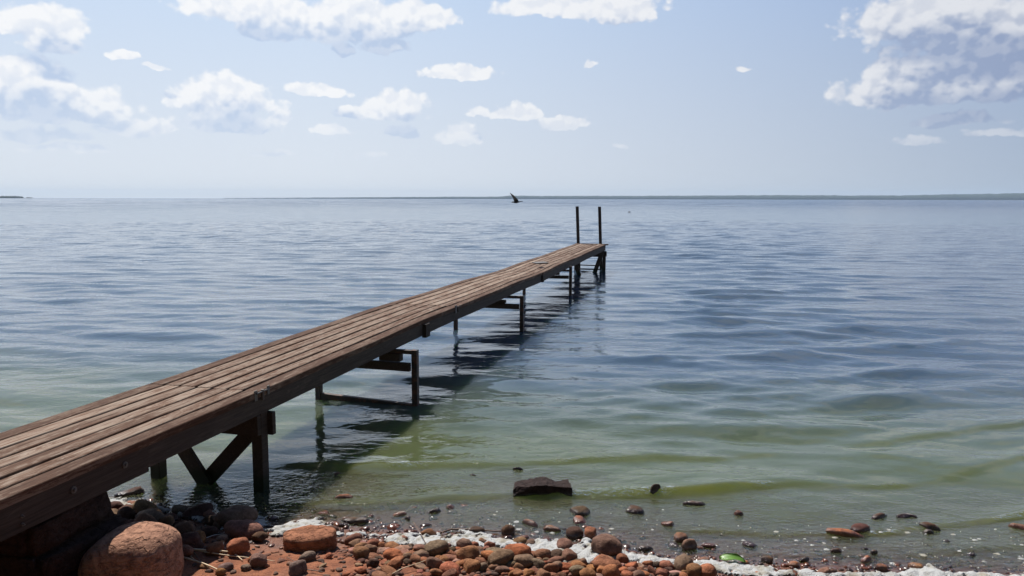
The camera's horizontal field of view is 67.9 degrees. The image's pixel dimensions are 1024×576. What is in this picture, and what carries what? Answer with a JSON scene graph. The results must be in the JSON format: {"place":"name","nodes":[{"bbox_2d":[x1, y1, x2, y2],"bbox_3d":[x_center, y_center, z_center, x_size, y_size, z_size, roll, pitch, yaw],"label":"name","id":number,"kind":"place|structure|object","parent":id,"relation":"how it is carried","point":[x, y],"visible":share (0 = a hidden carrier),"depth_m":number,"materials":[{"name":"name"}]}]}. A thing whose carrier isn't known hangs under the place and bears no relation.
{"place":"outdoors","nodes":[
{"label":"outdoors","id":0,"kind":"place"},
{"bbox_2d":[0,514,127,575],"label":"stone slab","id":1,"kind":"structure","parent":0,"point":[64,558],"depth_m":3.80,"materials":[{"name":"stone"}]},
{"bbox_2d":[0,492,114,556],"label":"stone slab","id":2,"kind":"structure","parent":1,"relation":"on","point":[47,535],"depth_m":3.79,"materials":[{"name":"stone"}]},
{"bbox_2d":[0,198,1023,567],"bbox_3d":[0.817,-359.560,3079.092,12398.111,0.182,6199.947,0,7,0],"label":"water","id":3,"kind":"structure","parent":0,"point":[786,368],"depth_m":10.77,"materials":[{"name":"liquid"}]},
{"bbox_2d":[437,528,519,532],"bbox_3d":[-0.234,1.558,4.886,0.567,0.017,0.084,-1,7,-8],"label":"driftwood","id":4,"kind":"object","parent":3,"relation":"on","point":[469,528],"visible":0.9,"depth_m":4.88,"materials":[{"name":"wood"}]},
{"bbox_2d":[109,497,1023,575],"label":"foam","id":5,"kind":"object","parent":3,"relation":"on","point":[581,551],"visible":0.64,"depth_m":4.57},
{"bbox_2d":[719,553,745,561],"bbox_3d":[1.296,1.587,4.465,0.150,0.034,0.069,1,19,8],"label":"leaf","id":6,"kind":"object","parent":5,"relation":"on","point":[729,556],"visible":1,"depth_m":4.47,"materials":[{"name":"plant"}]},
{"bbox_2d":[566,526,583,540],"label":"pebble","id":7,"kind":"object","parent":3,"relation":"in","point":[573,533],"visible":0.97,"depth_m":4.80,"materials":[{"name":"stone"}]},
{"bbox_2d":[584,526,596,538],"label":"pebble","id":8,"kind":"object","parent":3,"relation":"in","point":[590,532],"visible":0.86,"depth_m":4.79,"materials":[{"name":"stone"}]},
{"bbox_2d":[860,555,871,564],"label":"pebble","id":9,"kind":"object","parent":3,"relation":"in","point":[866,559],"visible":0.96,"depth_m":4.50,"materials":[{"name":"stone"}]},
{"bbox_2d":[0,0,1023,197],"label":"sky","id":10,"kind":"structure","parent":0,"point":[99,98],"materials":[{"name":"blue"}]},
{"bbox_2d":[108,493,1023,575],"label":"ground","id":11,"kind":"structure","parent":0,"point":[656,535],"depth_m":4.71,"materials":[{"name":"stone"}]},
{"bbox_2d":[111,501,123,508],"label":"stone","id":12,"kind":"object","parent":11,"relation":"on","point":[116,504],"visible":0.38,"depth_m":5.18,"materials":[{"name":"stone"}]},
{"bbox_2d":[117,506,135,519],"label":"stone","id":13,"kind":"object","parent":11,"relation":"on","point":[128,512],"visible":0.6,"depth_m":4.97,"materials":[{"name":"stone"}]},
{"bbox_2d":[114,486,145,497],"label":"stone","id":14,"kind":"object","parent":11,"relation":"on","point":[130,493],"visible":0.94,"depth_m":5.49,"materials":[{"name":"stone"}]},
{"bbox_2d":[78,521,183,575],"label":"boulder","id":15,"kind":"object","parent":11,"relation":"on","point":[143,548],"visible":1,"depth_m":3.85,"materials":[{"name":"stone"}]},
{"bbox_2d":[132,499,157,513],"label":"stone","id":16,"kind":"object","parent":11,"relation":"on","point":[138,505],"visible":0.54,"depth_m":5.15,"materials":[{"name":"stone"}]},
{"bbox_2d":[133,513,157,521],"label":"stone","id":17,"kind":"object","parent":11,"relation":"on","point":[145,517],"visible":0.22,"depth_m":4.79,"materials":[{"name":"stone"}]},
{"bbox_2d":[135,509,165,521],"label":"stone","id":18,"kind":"object","parent":11,"relation":"on","point":[156,515],"visible":0.41,"depth_m":4.93,"materials":[{"name":"stone"}]},
{"bbox_2d":[159,515,174,526],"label":"stone","id":19,"kind":"object","parent":11,"relation":"on","point":[169,520],"visible":0.46,"depth_m":4.87,"materials":[{"name":"stone"}]},
{"bbox_2d":[171,504,187,513],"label":"stone","id":20,"kind":"object","parent":11,"relation":"on","point":[175,509],"visible":0.61,"depth_m":5.14,"materials":[{"name":"stone"}]},
{"bbox_2d":[174,521,195,533],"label":"stone","id":21,"kind":"object","parent":11,"relation":"on","point":[184,527],"visible":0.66,"depth_m":4.78,"materials":[{"name":"stone"}]},
{"bbox_2d":[182,545,194,556],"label":"stone","id":22,"kind":"object","parent":11,"relation":"on","point":[188,550],"visible":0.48,"depth_m":4.37,"materials":[{"name":"stone"}]},
{"bbox_2d":[181,531,203,548],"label":"stone","id":23,"kind":"object","parent":11,"relation":"on","point":[193,539],"visible":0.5,"depth_m":4.49,"materials":[{"name":"stone"}]},
{"bbox_2d":[181,502,212,519],"bbox_3d":[-2.117,1.520,5.120,0.206,0.107,0.106,-18,15,-30],"label":"stone","id":24,"kind":"object","parent":11,"relation":"on","point":[198,510],"visible":0.69,"depth_m":5.09,"materials":[{"name":"stone"}]},
{"bbox_2d":[202,515,215,525],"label":"stone","id":25,"kind":"object","parent":11,"relation":"on","point":[208,520],"visible":0.65,"depth_m":4.94,"materials":[{"name":"stone"}]},
{"bbox_2d":[201,526,217,536],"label":"stone","id":26,"kind":"object","parent":11,"relation":"on","point":[210,530],"visible":0.73,"depth_m":4.76,"materials":[{"name":"stone"}]},
{"bbox_2d":[205,541,223,555],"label":"pebble","id":27,"kind":"object","parent":11,"relation":"on","point":[215,547],"visible":0.97,"depth_m":4.45,"materials":[{"name":"stone"}]},
{"bbox_2d":[217,562,233,570],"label":"pebble","id":28,"kind":"object","parent":11,"relation":"on","point":[227,566],"visible":0.81,"depth_m":4.24,"materials":[{"name":"stone"}]},
{"bbox_2d":[213,505,257,527],"bbox_3d":[-1.815,1.504,4.991,0.277,0.159,0.166,11,13,-32],"label":"stone","id":29,"kind":"object","parent":11,"relation":"on","point":[222,518],"visible":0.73,"depth_m":4.94,"materials":[{"name":"stone"}]},
{"bbox_2d":[226,537,249,555],"bbox_3d":[-1.617,1.530,4.490,0.130,0.101,0.093,-10,4,-37],"label":"pebble","id":30,"kind":"object","parent":11,"relation":"on","point":[239,546],"visible":0.94,"depth_m":4.46,"materials":[{"name":"stone"}]},
{"bbox_2d":[224,519,263,539],"bbox_3d":[-1.697,1.522,4.793,0.247,0.128,0.179,12,9,16],"label":"stone","id":31,"kind":"object","parent":11,"relation":"on","point":[246,528],"visible":0.75,"depth_m":4.73,"materials":[{"name":"stone"}]},
{"bbox_2d":[249,553,266,567],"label":"pebble","id":32,"kind":"object","parent":11,"relation":"on","point":[258,560],"visible":0.95,"depth_m":4.28,"materials":[{"name":"stone"}]},
{"bbox_2d":[251,531,268,541],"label":"stone","id":33,"kind":"object","parent":11,"relation":"on","point":[260,536],"visible":1,"depth_m":4.68,"materials":[{"name":"stone"}]},
{"bbox_2d":[288,559,306,575],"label":"pebble","id":34,"kind":"object","parent":11,"relation":"on","point":[297,567],"visible":0.98,"depth_m":4.19,"materials":[{"name":"stone"}]},
{"bbox_2d":[0,206,607,541],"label":"jetty","id":35,"kind":"object","parent":11,"relation":"on","point":[54,465],"visible":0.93,"depth_m":5.55,"materials":[{"name":"brown wood"}]},
{"bbox_2d":[298,551,315,561],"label":"pebble","id":36,"kind":"object","parent":11,"relation":"on","point":[307,556],"visible":0.81,"depth_m":4.36,"materials":[{"name":"stone"}]},
{"bbox_2d":[283,525,336,551],"bbox_3d":[-1.224,1.528,4.605,0.322,0.123,0.192,-2,14,-4],"label":"flat stone","id":37,"kind":"object","parent":11,"relation":"on","point":[314,538],"visible":0.94,"depth_m":4.55,"materials":[{"name":"stone"}]},
{"bbox_2d":[335,494,352,498],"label":"stone","id":38,"kind":"object","parent":11,"relation":"on","point":[343,496],"visible":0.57,"depth_m":5.41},
{"bbox_2d":[344,533,361,545],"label":"pebble","id":39,"kind":"object","parent":11,"relation":"on","point":[348,539],"visible":0.68,"depth_m":4.65,"materials":[{"name":"stone"}]},
{"bbox_2d":[343,517,368,524],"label":"stone","id":40,"kind":"object","parent":11,"relation":"on","point":[357,520],"visible":0.98,"depth_m":5.02,"materials":[{"name":"stone"}]},
{"bbox_2d":[352,546,370,557],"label":"pebble","id":41,"kind":"object","parent":11,"relation":"on","point":[361,551],"visible":0.92,"depth_m":4.40,"materials":[{"name":"stone"}]},
{"bbox_2d":[366,558,379,566],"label":"pebble","id":42,"kind":"object","parent":11,"relation":"on","point":[371,562],"visible":0.99,"depth_m":4.30,"materials":[{"name":"stone"}]},
{"bbox_2d":[380,565,395,575],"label":"pebble","id":43,"kind":"object","parent":11,"relation":"on","point":[387,569],"visible":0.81,"depth_m":4.22,"materials":[{"name":"stone"}]},
{"bbox_2d":[384,541,399,547],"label":"pebble","id":44,"kind":"object","parent":11,"relation":"on","point":[391,544],"visible":0.49,"depth_m":4.57,"materials":[{"name":"stone"}]},
{"bbox_2d":[383,548,402,559],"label":"pebble","id":45,"kind":"object","parent":11,"relation":"on","point":[390,553],"visible":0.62,"depth_m":4.40,"materials":[{"name":"stone"}]},
{"bbox_2d":[387,559,400,568],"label":"pebble","id":46,"kind":"object","parent":11,"relation":"on","point":[395,563],"visible":0.8,"depth_m":4.27,"materials":[{"name":"stone"}]},
{"bbox_2d":[391,511,406,518],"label":"stone","id":47,"kind":"object","parent":11,"relation":"on","point":[400,514],"visible":1,"depth_m":5.14,"materials":[{"name":"stone"}]},
{"bbox_2d":[410,554,421,562],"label":"pebble","id":48,"kind":"object","parent":11,"relation":"on","point":[415,558],"visible":0.81,"depth_m":4.33,"materials":[{"name":"stone"}]},
{"bbox_2d":[413,550,429,557],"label":"pebble","id":49,"kind":"object","parent":11,"relation":"on","point":[421,553],"visible":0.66,"depth_m":4.39,"materials":[{"name":"stone"}]},
{"bbox_2d":[420,528,436,536],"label":"stone","id":50,"kind":"object","parent":11,"relation":"on","point":[429,531],"visible":0.76,"depth_m":4.80,"materials":[{"name":"stone"}]},
{"bbox_2d":[426,557,441,568],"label":"pebble","id":51,"kind":"object","parent":11,"relation":"on","point":[433,562],"visible":0.85,"depth_m":4.29,"materials":[{"name":"stone"}]},
{"bbox_2d":[429,568,443,575],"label":"pebble","id":52,"kind":"object","parent":11,"relation":"on","point":[436,572],"visible":0.91,"depth_m":4.21,"materials":[{"name":"stone"}]},
{"bbox_2d":[424,539,448,556],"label":"pebble","id":53,"kind":"object","parent":11,"relation":"on","point":[433,548],"visible":0.74,"depth_m":4.45,"materials":[{"name":"stone"}]},
{"bbox_2d":[442,568,456,575],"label":"pebble","id":54,"kind":"object","parent":11,"relation":"on","point":[451,572],"visible":1,"depth_m":4.17,"materials":[{"name":"stone"}]},
{"bbox_2d":[439,561,460,575],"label":"pebble","id":55,"kind":"object","parent":11,"relation":"on","point":[445,566],"visible":0.83,"depth_m":4.23,"materials":[{"name":"stone"}]},
{"bbox_2d":[456,538,471,547],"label":"pebble","id":56,"kind":"object","parent":11,"relation":"on","point":[463,542],"visible":0.67,"depth_m":4.58,"materials":[{"name":"stone"}]},
{"bbox_2d":[456,545,479,559],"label":"pebble","id":57,"kind":"object","parent":11,"relation":"on","point":[470,551],"visible":0.83,"depth_m":4.40,"materials":[{"name":"stone"}]},
{"bbox_2d":[463,559,480,573],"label":"pebble","id":58,"kind":"object","parent":11,"relation":"on","point":[470,565],"visible":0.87,"depth_m":4.28,"materials":[{"name":"stone"}]},
{"bbox_2d":[469,526,484,534],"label":"stone","id":59,"kind":"object","parent":11,"relation":"on","point":[475,529],"visible":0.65,"depth_m":4.86,"materials":[{"name":"stone"}]},
{"bbox_2d":[481,550,493,560],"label":"pebble","id":60,"kind":"object","parent":11,"relation":"on","point":[485,554],"visible":0.43,"depth_m":4.43,"materials":[{"name":"stone"}]},
{"bbox_2d":[487,549,514,565],"bbox_3d":[-0.061,1.563,4.374,0.166,0.101,0.099,-6,18,-31],"label":"pebble","id":61,"kind":"object","parent":11,"relation":"on","point":[501,557],"visible":0.76,"depth_m":4.34,"materials":[{"name":"stone"}]},
{"bbox_2d":[494,566,509,573],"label":"pebble","id":62,"kind":"object","parent":11,"relation":"on","point":[499,569],"visible":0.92,"depth_m":4.26,"materials":[{"name":"stone"}]},
{"bbox_2d":[501,524,514,536],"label":"stone","id":63,"kind":"object","parent":11,"relation":"on","point":[507,529],"visible":0.85,"depth_m":4.83,"materials":[{"name":"stone"}]},
{"bbox_2d":[504,543,530,554],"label":"pebble","id":64,"kind":"object","parent":11,"relation":"on","point":[518,548],"visible":0.48,"depth_m":4.45,"materials":[{"name":"stone"}]},
{"bbox_2d":[513,554,533,567],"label":"pebble","id":65,"kind":"object","parent":11,"relation":"on","point":[525,560],"visible":0.79,"depth_m":4.34,"materials":[{"name":"stone"}]},
{"bbox_2d":[523,568,534,575],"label":"pebble","id":66,"kind":"object","parent":11,"relation":"on","point":[528,572],"visible":1,"depth_m":4.22,"materials":[{"name":"stone"}]},
{"bbox_2d":[522,519,537,529],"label":"stone","id":67,"kind":"object","parent":11,"relation":"on","point":[532,524],"visible":0.95,"depth_m":4.99,"materials":[{"name":"stone"}]},
{"bbox_2d":[532,558,545,567],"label":"pebble","id":68,"kind":"object","parent":11,"relation":"on","point":[538,563],"visible":0.73,"depth_m":4.32,"materials":[{"name":"stone"}]},
{"bbox_2d":[533,548,550,558],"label":"pebble","id":69,"kind":"object","parent":11,"relation":"on","point":[542,553],"visible":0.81,"depth_m":4.45,"materials":[{"name":"stone"}]},
{"bbox_2d":[513,476,571,496],"bbox_3d":[0.220,1.486,5.574,0.429,0.179,0.267,0,7,0],"label":"rock","id":70,"kind":"object","parent":11,"relation":"on","point":[539,485],"visible":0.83,"depth_m":5.47,"materials":[{"name":"stone"}]},
{"bbox_2d":[536,568,550,575],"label":"pebble","id":71,"kind":"object","parent":11,"relation":"on","point":[541,572],"visible":1,"depth_m":4.20,"materials":[{"name":"stone"}]},
{"bbox_2d":[544,563,558,572],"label":"pebble","id":72,"kind":"object","parent":11,"relation":"on","point":[552,567],"visible":0.81,"depth_m":4.25,"materials":[{"name":"stone"}]},
{"bbox_2d":[543,525,560,534],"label":"stone","id":73,"kind":"object","parent":11,"relation":"on","point":[551,528],"visible":0.98,"depth_m":4.91,"materials":[{"name":"stone"}]},
{"bbox_2d":[547,556,563,562],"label":"pebble","id":74,"kind":"object","parent":11,"relation":"on","point":[555,558],"visible":0.63,"depth_m":4.40,"materials":[{"name":"stone"}]},
{"bbox_2d":[551,549,561,557],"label":"pebble","id":75,"kind":"object","parent":11,"relation":"on","point":[556,552],"visible":0.63,"depth_m":4.47,"materials":[{"name":"stone"}]},
{"bbox_2d":[557,538,571,548],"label":"pebble","id":76,"kind":"object","parent":11,"relation":"on","point":[563,543],"visible":0.77,"depth_m":4.62,"materials":[{"name":"stone"}]},
{"bbox_2d":[560,562,571,570],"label":"pebble","id":77,"kind":"object","parent":11,"relation":"on","point":[566,566],"visible":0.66,"depth_m":4.32,"materials":[{"name":"stone"}]},
{"bbox_2d":[562,548,577,562],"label":"pebble","id":78,"kind":"object","parent":11,"relation":"on","point":[568,554],"visible":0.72,"depth_m":4.43,"materials":[{"name":"stone"}]},
{"bbox_2d":[569,565,584,575],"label":"pebble","id":79,"kind":"object","parent":11,"relation":"on","point":[574,569],"visible":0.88,"depth_m":4.25,"materials":[{"name":"stone"}]},
{"bbox_2d":[570,505,589,515],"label":"stone","id":80,"kind":"object","parent":11,"relation":"on","point":[581,510],"visible":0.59,"depth_m":5.17,"materials":[{"name":"stone"}]},
{"bbox_2d":[573,515,586,527],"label":"stone","id":81,"kind":"object","parent":11,"relation":"on","point":[580,521],"visible":0.76,"depth_m":5.03,"materials":[{"name":"stone"}]},
{"bbox_2d":[579,568,595,575],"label":"pebble","id":82,"kind":"object","parent":11,"relation":"on","point":[587,572],"visible":1,"depth_m":4.21,"materials":[{"name":"stone"}]},
{"bbox_2d":[591,534,621,555],"bbox_3d":[0.567,1.549,4.526,0.182,0.144,0.139,0,7,-3],"label":"stone","id":83,"kind":"object","parent":11,"relation":"on","point":[608,544],"visible":0.82,"depth_m":4.49,"materials":[{"name":"stone"}]},
{"bbox_2d":[592,554,621,568],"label":"pebble","id":84,"kind":"object","parent":11,"relation":"on","point":[602,559],"visible":0.56,"depth_m":4.29,"materials":[{"name":"stone"}]},
{"bbox_2d":[602,564,619,575],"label":"pebble","id":85,"kind":"object","parent":11,"relation":"on","point":[610,570],"visible":1,"depth_m":4.17,"materials":[{"name":"stone"}]},
{"bbox_2d":[616,553,628,562],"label":"pebble","id":86,"kind":"object","parent":11,"relation":"on","point":[622,558],"visible":0.68,"depth_m":4.39,"materials":[{"name":"stone"}]},
{"bbox_2d":[626,505,644,514],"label":"stone","id":87,"kind":"object","parent":11,"relation":"on","point":[633,509],"visible":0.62,"depth_m":5.19,"materials":[{"name":"stone"}]},
{"bbox_2d":[638,545,652,551],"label":"stone","id":88,"kind":"object","parent":11,"relation":"on","point":[646,548],"visible":1,"depth_m":4.64,"materials":[{"name":"stone"}]},
{"bbox_2d":[650,484,660,493],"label":"stone","id":89,"kind":"object","parent":11,"relation":"on","point":[654,488],"visible":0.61,"depth_m":5.52,"materials":[{"name":"stone"}]},
{"bbox_2d":[656,568,669,575],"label":"pebble","id":90,"kind":"object","parent":11,"relation":"on","point":[662,571],"visible":0.98,"depth_m":4.25,"materials":[{"name":"stone"}]},
{"bbox_2d":[659,560,673,569],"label":"pebble","id":91,"kind":"object","parent":11,"relation":"on","point":[663,564],"visible":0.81,"depth_m":4.35,"materials":[{"name":"stone"}]},
{"bbox_2d":[668,542,678,549],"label":"stone","id":92,"kind":"object","parent":11,"relation":"on","point":[672,545],"visible":0.99,"depth_m":4.70,"materials":[{"name":"stone"}]},
{"bbox_2d":[673,532,687,544],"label":"stone","id":93,"kind":"object","parent":11,"relation":"on","point":[679,538],"visible":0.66,"depth_m":4.77,"materials":[{"name":"stone"}]},
{"bbox_2d":[674,554,693,570],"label":"pebble","id":94,"kind":"object","parent":11,"relation":"on","point":[682,562],"visible":0.65,"depth_m":4.33,"materials":[{"name":"stone"}]},
{"bbox_2d":[682,538,696,551],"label":"stone","id":95,"kind":"object","parent":11,"relation":"on","point":[689,545],"visible":0.99,"depth_m":4.65,"materials":[{"name":"stone"}]},
{"bbox_2d":[686,563,701,575],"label":"pebble","id":96,"kind":"object","parent":11,"relation":"on","point":[693,569],"visible":1,"depth_m":4.26,"materials":[{"name":"stone"}]},
{"bbox_2d":[683,500,704,505],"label":"stone","id":97,"kind":"object","parent":11,"relation":"on","point":[695,503],"visible":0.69,"depth_m":5.33,"materials":[{"name":"stone"}]},
{"bbox_2d":[700,563,716,575],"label":"pebble","id":98,"kind":"object","parent":11,"relation":"on","point":[708,569],"visible":0.86,"depth_m":4.25,"materials":[{"name":"stone"}]},
{"bbox_2d":[701,543,715,548],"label":"stone","id":99,"kind":"object","parent":11,"relation":"on","point":[708,545],"visible":0.98,"depth_m":4.69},
{"bbox_2d":[742,541,757,549],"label":"stone","id":100,"kind":"object","parent":11,"relation":"on","point":[749,545],"visible":0.98,"depth_m":4.71,"materials":[{"name":"stone"}]},
{"bbox_2d":[761,556,772,563],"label":"stone","id":101,"kind":"object","parent":11,"relation":"on","point":[767,559],"visible":0.98,"depth_m":4.49,"materials":[{"name":"stone"}]},
{"bbox_2d":[830,548,841,555],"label":"pebble","id":102,"kind":"object","parent":11,"relation":"on","point":[835,551],"visible":0.98,"depth_m":4.61,"materials":[{"name":"stone"}]},
{"bbox_2d":[826,528,863,537],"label":"stone","id":103,"kind":"object","parent":11,"relation":"on","point":[843,532],"visible":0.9,"depth_m":4.85,"materials":[{"name":"stone"}]},
{"bbox_2d":[850,523,869,532],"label":"stone","id":104,"kind":"object","parent":11,"relation":"on","point":[859,527],"visible":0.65,"depth_m":4.90,"materials":[{"name":"stone"}]},
{"bbox_2d":[871,513,886,519],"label":"stone","id":105,"kind":"object","parent":11,"relation":"on","point":[877,516],"visible":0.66,"depth_m":5.10,"materials":[{"name":"stone"}]},
{"bbox_2d":[876,564,887,571],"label":"pebble","id":106,"kind":"object","parent":11,"relation":"on","point":[882,567],"visible":0.97,"depth_m":4.38,"materials":[{"name":"stone"}]},
{"bbox_2d":[908,562,923,568],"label":"pebble","id":107,"kind":"object","parent":11,"relation":"on","point":[914,565],"visible":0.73,"depth_m":4.42,"materials":[{"name":"stone"}]},
{"bbox_2d":[919,522,940,530],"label":"stone","id":108,"kind":"object","parent":11,"relation":"on","point":[929,525],"visible":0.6,"depth_m":4.95,"materials":[{"name":"stone"}]},
{"bbox_2d":[1008,523,1023,529],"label":"stone","id":109,"kind":"object","parent":11,"relation":"on","point":[1017,526],"visible":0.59,"depth_m":4.96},
{"bbox_2d":[269,193,1023,199],"bbox_3d":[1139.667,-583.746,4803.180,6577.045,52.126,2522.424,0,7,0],"label":"hills","id":110,"kind":"structure","parent":0,"point":[1011,196],"depth_m":4950.19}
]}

